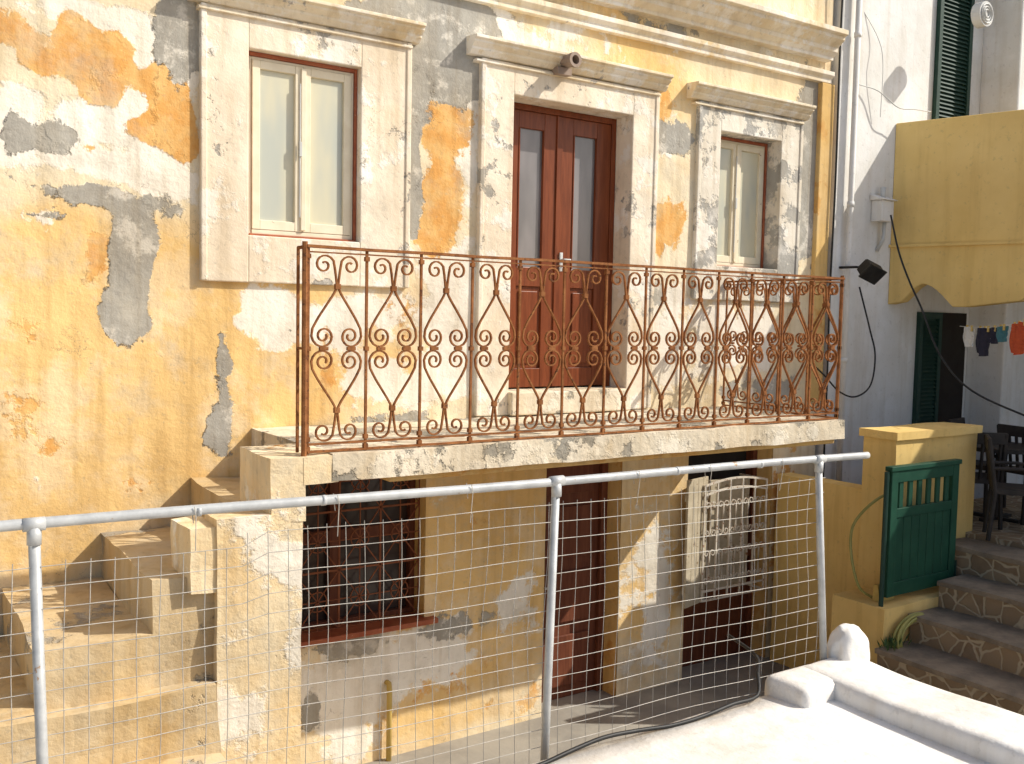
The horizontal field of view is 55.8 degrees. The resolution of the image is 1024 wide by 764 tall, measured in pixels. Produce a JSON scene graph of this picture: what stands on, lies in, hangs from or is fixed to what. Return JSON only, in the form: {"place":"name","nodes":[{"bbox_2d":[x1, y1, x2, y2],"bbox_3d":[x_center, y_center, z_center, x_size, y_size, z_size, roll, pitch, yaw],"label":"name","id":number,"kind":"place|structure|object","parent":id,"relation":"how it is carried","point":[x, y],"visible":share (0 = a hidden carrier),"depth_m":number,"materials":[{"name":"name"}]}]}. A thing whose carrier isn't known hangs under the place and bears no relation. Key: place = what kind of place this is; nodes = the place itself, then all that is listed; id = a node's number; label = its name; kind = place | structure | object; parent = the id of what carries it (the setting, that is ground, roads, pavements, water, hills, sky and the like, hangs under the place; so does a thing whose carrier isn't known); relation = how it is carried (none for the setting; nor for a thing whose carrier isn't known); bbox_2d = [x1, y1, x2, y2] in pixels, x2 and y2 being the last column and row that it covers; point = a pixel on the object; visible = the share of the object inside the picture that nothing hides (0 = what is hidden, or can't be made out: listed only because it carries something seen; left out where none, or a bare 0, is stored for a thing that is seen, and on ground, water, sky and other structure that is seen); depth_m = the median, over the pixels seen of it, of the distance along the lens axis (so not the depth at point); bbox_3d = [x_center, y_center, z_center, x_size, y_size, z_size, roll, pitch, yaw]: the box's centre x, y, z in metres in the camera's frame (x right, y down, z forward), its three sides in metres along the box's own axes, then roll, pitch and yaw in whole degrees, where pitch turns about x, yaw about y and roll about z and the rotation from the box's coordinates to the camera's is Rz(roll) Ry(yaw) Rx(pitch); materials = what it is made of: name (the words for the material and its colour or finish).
{"place":"outdoors","nodes":[
{"label":"outdoors","id":0,"kind":"place"},
{"bbox_2d":[0,443,339,763],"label":"masonry outside staircase","id":1,"kind":"structure","parent":0,"point":[278,471],"depth_m":5.26,"materials":[{"name":"stone"}]},
{"bbox_2d":[365,652,796,763],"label":"ground","id":2,"kind":"structure","parent":0,"point":[531,740],"depth_m":8.34,"materials":[{"name":"concrete"}]},
{"bbox_2d":[0,0,833,763],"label":"front wall","id":3,"kind":"structure","parent":2,"relation":"on","point":[142,366],"depth_m":6.82,"materials":[{"name":"paint"}]},
{"bbox_2d":[199,2,411,287],"bbox_3d":[-1.452,-1.589,6.832,1.544,1.800,0.226,-1,5,-34],"label":"window surround","id":4,"kind":"object","parent":3,"relation":"attached to","point":[231,249],"visible":0.81,"depth_m":6.67,"materials":[{"name":"white paint"}]},
{"bbox_2d":[249,56,353,239],"bbox_3d":[-1.481,-1.622,6.801,0.774,1.194,0.080,-1,5,-34],"label":"window frame","id":5,"kind":"object","parent":4,"relation":"attached to","point":[301,226],"visible":0.95,"depth_m":6.77,"materials":[{"name":"beige paint"}]},
{"bbox_2d":[299,84,301,216],"bbox_3d":[-1.476,-1.613,6.745,0.020,0.920,0.020,-1,5,-34],"label":"window bolt","id":6,"kind":"object","parent":5,"relation":"attached to","point":[300,149],"depth_m":6.74,"materials":[{"name":"beige metal"}]},
{"bbox_2d":[260,70,342,225],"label":"window panes","id":7,"kind":"object","parent":5,"relation":"attached to","point":[276,145],"visible":1,"depth_m":6.78,"materials":[{"name":"white glass"}]},
{"bbox_2d":[248,51,356,241],"bbox_3d":[-1.482,-1.628,6.803,0.816,1.236,0.095,-1,5,-34],"label":"window trim","id":8,"kind":"structure","parent":4,"relation":"attached to","point":[301,62],"depth_m":6.93,"materials":[{"name":"brown wood"}]},
{"bbox_2d":[188,0,425,48],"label":"window cornice","id":9,"kind":"structure","parent":3,"relation":"attached to","point":[336,16],"depth_m":6.70,"materials":[{"name":"paint"}]},
{"bbox_2d":[300,612,437,647],"bbox_3d":[-1.250,1.867,7.226,1.473,0.042,0.240,-1,5,-34],"label":"window sill","id":10,"kind":"structure","parent":3,"relation":"attached to","point":[356,631],"depth_m":7.25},
{"bbox_2d":[384,680,391,761],"bbox_3d":[-0.948,2.585,7.389,0.044,0.618,0.082,-1,5,-34],"label":"wall pipe","id":11,"kind":"object","parent":3,"relation":"attached to","point":[388,683],"depth_m":7.36,"materials":[{"name":"yellow paint"}]},
{"bbox_2d":[300,449,772,695],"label":"reveals","id":12,"kind":"object","parent":3,"relation":"attached to","point":[611,574],"visible":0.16,"depth_m":8.77,"materials":[{"name":"paint"}]},
{"bbox_2d":[300,480,414,630],"bbox_3d":[-1.344,1.175,7.287,1.353,1.332,0.060,-1,5,-34],"label":"window frame","id":13,"kind":"object","parent":12,"relation":"attached to","point":[330,534],"visible":0.34,"depth_m":7.32,"materials":[{"name":"brown wood"}]},
{"bbox_2d":[301,479,406,623],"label":"window panes","id":14,"kind":"object","parent":13,"relation":"attached to","point":[367,515],"visible":0.29,"depth_m":7.45,"materials":[{"name":"black glass"}]},
{"bbox_2d":[300,478,419,634],"bbox_3d":[-1.289,1.182,7.205,1.367,1.346,0.012,-1,5,-34],"label":"window lattice","id":15,"kind":"object","parent":12,"relation":"attached to","point":[339,569],"depth_m":7.31,"materials":[{"name":"brown paint"}]},
{"bbox_2d":[541,463,607,702],"bbox_3d":[0.486,1.649,8.603,0.832,2.380,0.090,-1,5,-34],"label":"door","id":16,"kind":"structure","parent":12,"relation":"attached to","point":[588,493],"depth_m":8.68,"materials":[{"name":"brown wood"}]},
{"bbox_2d":[251,406,843,481],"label":"balcony slab","id":17,"kind":"structure","parent":3,"relation":"attached to","point":[362,464],"depth_m":6.63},
{"bbox_2d":[473,57,659,415],"bbox_3d":[0.407,-1.148,8.206,1.844,2.790,0.366,-1,5,-34],"label":"door surround","id":18,"kind":"object","parent":17,"relation":"on","point":[503,89],"visible":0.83,"depth_m":7.96,"materials":[{"name":"beige stone"}]},
{"bbox_2d":[508,102,616,387],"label":"balcony door leaves","id":19,"kind":"object","parent":18,"relation":"attached to","point":[560,129],"visible":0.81,"depth_m":8.28,"materials":[{"name":"brown wood"}]},
{"bbox_2d":[518,128,594,270],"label":"balcony door panes","id":20,"kind":"object","parent":19,"relation":"in","point":[530,192],"visible":0.89,"depth_m":8.17,"materials":[{"name":"grey glass"}]},
{"bbox_2d":[559,252,570,270],"bbox_3d":[0.454,-1.025,8.262,0.085,0.160,0.064,-1,5,-34],"label":"balcony door handle","id":21,"kind":"object","parent":19,"relation":"attached to","point":[560,258],"visible":0.61,"depth_m":8.26,"materials":[{"name":"silver metal"}]},
{"bbox_2d":[550,52,581,76],"bbox_3d":[0.417,-2.574,7.820,0.150,0.181,0.285,-1,5,-34],"label":"rain spout","id":22,"kind":"object","parent":18,"relation":"attached to","point":[571,59],"visible":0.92,"depth_m":7.76,"materials":[{"name":"ceramic"}]},
{"bbox_2d":[466,33,673,95],"bbox_3d":[0.524,-2.575,7.926,2.020,0.189,0.170,-1,5,-34],"label":"door cornice","id":23,"kind":"structure","parent":18,"relation":"attached to","point":[505,50],"depth_m":7.79,"materials":[{"name":"beige stone"}]},
{"bbox_2d":[507,385,630,415],"bbox_3d":[0.354,0.146,8.351,1.260,0.188,0.600,-1,5,-34],"label":"door threshold","id":24,"kind":"object","parent":17,"relation":"on","point":[528,404],"depth_m":8.09,"materials":[{"name":"beige stone"}]},
{"bbox_2d":[295,241,844,455],"bbox_3d":[0.425,-0.264,7.282,4.736,1.230,1.317,-1,5,-34],"label":"wrought iron balcony railing","id":25,"kind":"object","parent":17,"relation":"on","point":[807,337],"visible":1,"depth_m":6.58,"materials":[{"name":"brown metal"}]},
{"bbox_2d":[379,439,833,481],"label":"balcony soffit","id":26,"kind":"structure","parent":17,"relation":"attached to","point":[524,467],"depth_m":6.64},
{"bbox_2d":[465,0,848,83],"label":"cornice","id":27,"kind":"structure","parent":3,"relation":"attached to","point":[756,24],"depth_m":8.72,"materials":[{"name":"paint"}]},
{"bbox_2d":[690,100,803,302],"bbox_3d":[2.190,-1.684,9.335,1.424,1.800,0.316,-1,5,-34],"label":"window surround","id":28,"kind":"object","parent":3,"relation":"attached to","point":[783,140],"visible":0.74,"depth_m":9.26,"materials":[{"name":"grey paint"}]},
{"bbox_2d":[717,140,764,267],"bbox_3d":[2.154,-1.722,9.378,0.784,1.194,0.080,-1,5,-34],"label":"window frame","id":29,"kind":"object","parent":28,"relation":"attached to","point":[732,258],"visible":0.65,"depth_m":9.38,"materials":[{"name":"beige paint"}]},
{"bbox_2d":[733,156,737,251],"bbox_3d":[2.159,-1.713,9.321,0.020,0.920,0.020,-1,5,-34],"label":"window bolt","id":30,"kind":"object","parent":29,"relation":"attached to","point":[735,205],"depth_m":9.31,"materials":[{"name":"beige metal"}]},
{"bbox_2d":[717,148,757,257],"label":"window panes","id":31,"kind":"object","parent":29,"relation":"attached to","point":[747,213],"visible":0.82,"depth_m":9.44,"materials":[{"name":"grey glass"}]},
{"bbox_2d":[717,136,767,268],"bbox_3d":[2.153,-1.728,9.380,0.826,1.236,0.095,-1,5,-34],"label":"window trim","id":32,"kind":"structure","parent":28,"relation":"attached to","point":[764,182],"depth_m":9.56,"materials":[{"name":"brown wood"}]},
{"bbox_2d":[687,81,816,123],"bbox_3d":[2.274,-2.614,9.103,1.600,0.189,0.170,-1,5,-34],"label":"window cornice","id":33,"kind":"structure","parent":3,"relation":"attached to","point":[724,95],"depth_m":9.02,"materials":[{"name":"paint"}]},
{"bbox_2d":[807,82,834,401],"bbox_3d":[3.131,-1.400,9.839,0.192,3.205,0.070,-1,5,-34],"label":"corner pilaster","id":34,"kind":"object","parent":3,"relation":"attached to","point":[824,139],"visible":0.66,"depth_m":9.77,"materials":[{"name":"paint"}]},
{"bbox_2d":[822,0,842,476],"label":"corner conduit","id":35,"kind":"object","parent":34,"relation":"attached to","point":[835,181],"visible":0.56,"depth_m":9.80,"materials":[{"name":"grey metal"}]},
{"bbox_2d":[816,287,875,397],"bbox_3d":[3.398,-0.417,9.838,0.695,1.128,0.514,0,4,-12],"label":"looping cable","id":36,"kind":"object","parent":3,"relation":"attached to","point":[830,382],"visible":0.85,"depth_m":9.86,"materials":[{"name":"black rubber"}]},
{"bbox_2d":[688,451,745,510],"bbox_3d":[1.935,1.656,9.683,1.165,2.280,0.040,-1,5,-34],"label":"dark side doorway","id":37,"kind":"structure","parent":2,"relation":"on","point":[717,458],"depth_m":9.68,"materials":[{"name":"black"}]},
{"bbox_2d":[682,450,757,666],"bbox_3d":[1.974,1.661,9.625,1.165,2.280,0.100,-1,5,-34],"label":"side door frame","id":38,"kind":"object","parent":2,"relation":"on","point":[736,615],"visible":0.22,"depth_m":9.78,"materials":[{"name":"brown wood"}]},
{"bbox_2d":[699,473,767,601],"bbox_3d":[2.051,1.475,9.446,0.864,1.164,0.358,-1,5,-34],"label":"window grille","id":39,"kind":"object","parent":38,"relation":"attached to","point":[741,527],"depth_m":9.29,"materials":[{"name":"white metal"}]},
{"bbox_2d":[682,476,707,608],"bbox_3d":[1.710,1.491,9.033,0.040,1.196,0.360,4,5,41],"label":"open shutter leaf","id":40,"kind":"object","parent":39,"relation":"attached to","point":[693,516],"visible":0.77,"depth_m":8.98,"materials":[{"name":"white wood"}]},
{"bbox_2d":[705,478,749,589],"bbox_3d":[2.133,1.485,9.558,0.546,1.076,0.035,-1,5,-34],"label":"side window shutter","id":41,"kind":"object","parent":39,"relation":"attached to","point":[722,540],"visible":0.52,"depth_m":9.54,"materials":[{"name":"wood"}]},
{"bbox_2d":[534,624,1023,763],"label":"whitewashed roof terrace","id":42,"kind":"structure","parent":2,"relation":"on","point":[845,701],"depth_m":4.60,"materials":[{"name":"white paint"}]},
{"bbox_2d":[0,452,869,763],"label":"wire fence","id":43,"kind":"object","parent":42,"relation":"attached to","point":[32,526],"visible":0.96,"depth_m":4.06,"materials":[{"name":"grey metal"}]},
{"bbox_2d":[537,633,760,763],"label":"black floor cable","id":44,"kind":"object","parent":42,"relation":"on","point":[636,730],"visible":0.99,"depth_m":4.65,"materials":[{"name":"rubber"}]},
{"bbox_2d":[770,434,976,669],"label":"wall","id":45,"kind":"structure","parent":2,"relation":"on","point":[848,601],"depth_m":9.02,"materials":[{"name":"yellow paint"}]},
{"bbox_2d":[872,583,893,601],"bbox_3d":[3.211,1.317,8.305,0.242,1.111,0.101,-1,5,-34],"label":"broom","id":46,"kind":"object","parent":45,"relation":"on","point":[875,597],"visible":0.15,"depth_m":8.26,"materials":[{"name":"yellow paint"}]},
{"bbox_2d":[878,459,961,606],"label":"green garden gate","id":47,"kind":"structure","parent":45,"relation":"on","point":[918,542],"depth_m":8.31,"materials":[{"name":"paint"}]},
{"bbox_2d":[858,422,982,439],"bbox_3d":[3.769,0.447,8.884,1.319,0.078,0.397,-1,5,-34],"label":"coping","id":48,"kind":"object","parent":45,"relation":"on","point":[915,431],"visible":1,"depth_m":8.69,"materials":[{"name":"yellow paint"}]},
{"bbox_2d":[876,495,1023,717],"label":"stone alley steps","id":49,"kind":"structure","parent":2,"relation":"on","point":[966,636],"depth_m":7.94,"materials":[{"name":"stone"}]},
{"bbox_2d":[849,494,924,648],"bbox_3d":[3.271,1.647,8.311,0.570,1.386,0.545,-1,5,-34],"label":"garden hose","id":50,"kind":"object","parent":49,"relation":"on","point":[905,623],"visible":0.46,"depth_m":8.15,"materials":[{"name":"plastic"}]},
{"bbox_2d":[877,629,911,671],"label":"weeds","id":51,"kind":"object","parent":49,"relation":"on","point":[890,642],"visible":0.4,"depth_m":7.96,"materials":[{"name":"green plant"}]},
{"bbox_2d":[947,417,1007,507],"bbox_3d":[4.979,0.875,10.360,0.510,0.931,0.474,5,5,44],"label":"garden chair","id":52,"kind":"object","parent":49,"relation":"on","point":[961,420],"visible":0.18,"depth_m":10.34,"materials":[{"name":"brown wood"}]},
{"bbox_2d":[974,432,1008,529],"bbox_3d":[4.503,0.928,9.429,0.474,0.931,0.510,2,4,8],"label":"garden chair","id":53,"kind":"object","parent":49,"relation":"on","point":[1001,441],"visible":0.35,"depth_m":9.21,"materials":[{"name":"brown wood"}]},
{"bbox_2d":[973,442,1023,523],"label":"garden table","id":54,"kind":"object","parent":49,"relation":"on","point":[1015,448],"visible":0.39,"depth_m":9.61,"materials":[{"name":"brown wood"}]},
{"bbox_2d":[982,434,1023,540],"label":"garden chair","id":55,"kind":"object","parent":49,"relation":"on","point":[1000,488],"visible":1,"depth_m":8.72,"materials":[{"name":"brown wood"}]},
{"bbox_2d":[997,424,1023,474],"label":"garden chair","id":56,"kind":"object","parent":49,"relation":"on","point":[1016,432],"visible":0.37,"depth_m":9.87,"materials":[{"name":"brown wood"}]},
{"bbox_2d":[814,0,1023,498],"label":"walls","id":57,"kind":"structure","parent":0,"point":[905,30],"depth_m":10.39,"materials":[{"name":"paint"}]},
{"bbox_2d":[836,0,861,480],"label":"drainpipe","id":58,"kind":"object","parent":57,"relation":"attached to","point":[852,157],"visible":0.68,"depth_m":9.90,"materials":[{"name":"paint"}]},
{"bbox_2d":[839,259,886,284],"bbox_3d":[3.523,-1.112,9.792,0.258,0.257,0.485,-1,5,-34],"label":"floodlight","id":59,"kind":"object","parent":57,"relation":"attached to","point":[871,272],"visible":1,"depth_m":9.66,"materials":[{"name":"black metal"}]},
{"bbox_2d":[870,187,897,251],"bbox_3d":[3.909,-1.713,10.184,0.260,0.668,0.183,-1,5,-34],"label":"electric meter box","id":60,"kind":"object","parent":57,"relation":"attached to","point":[882,209],"visible":0.97,"depth_m":10.14,"materials":[{"name":"paint"}]},
{"bbox_2d":[859,12,930,116],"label":"wall wires","id":61,"kind":"object","parent":57,"relation":"attached to","point":[882,82],"depth_m":10.02,"materials":[{"name":"grey plastic"}]},
{"bbox_2d":[912,312,942,423],"bbox_3d":[4.677,0.239,10.927,0.420,2.050,0.050,-1,5,-34],"label":"shutter","id":62,"kind":"object","parent":57,"relation":"attached to","point":[926,383],"visible":0.56,"depth_m":10.89,"materials":[{"name":"green wood"}]},
{"bbox_2d":[938,313,966,421],"bbox_3d":[5.069,0.228,11.212,0.528,2.050,0.013,-1,5,-34],"label":"doorway","id":63,"kind":"structure","parent":57,"relation":"attached to","point":[951,385],"depth_m":11.19,"materials":[{"name":"black"}]},
{"bbox_2d":[932,0,974,118],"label":"shutter","id":64,"kind":"object","parent":57,"relation":"attached to","point":[953,59],"visible":0.84,"depth_m":10.78,"materials":[{"name":"green wood"}]},
{"bbox_2d":[888,109,1023,306],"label":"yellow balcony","id":65,"kind":"structure","parent":57,"relation":"attached to","point":[959,179],"depth_m":9.94,"materials":[{"name":"fabric"}]},
{"bbox_2d":[889,240,1023,247],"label":"yellow balcony band","id":66,"kind":"object","parent":65,"relation":"attached to","point":[960,243],"visible":1,"depth_m":9.95,"materials":[{"name":"yellow paint"}]},
{"bbox_2d":[890,215,1023,415],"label":"hanging cable","id":67,"kind":"object","parent":57,"relation":"attached to","point":[938,352],"visible":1,"depth_m":9.58,"materials":[{"name":"black rubber"}]},
{"bbox_2d":[971,1,992,28],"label":"wall vent","id":68,"kind":"object","parent":57,"relation":"attached to","point":[981,14],"depth_m":10.19,"materials":[{"name":"grey plastic"}]},
{"bbox_2d":[960,319,1023,355],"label":"clothesline","id":69,"kind":"object","parent":57,"relation":"attached to","point":[986,336],"visible":1,"depth_m":9.32,"materials":[{"name":"multicoloured fabric"}]},
{"bbox_2d":[1020,496,1023,524],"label":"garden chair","id":70,"kind":"object","parent":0,"point":[1022,516],"visible":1,"depth_m":9.45,"materials":[{"name":"brown wood"}]}
]}

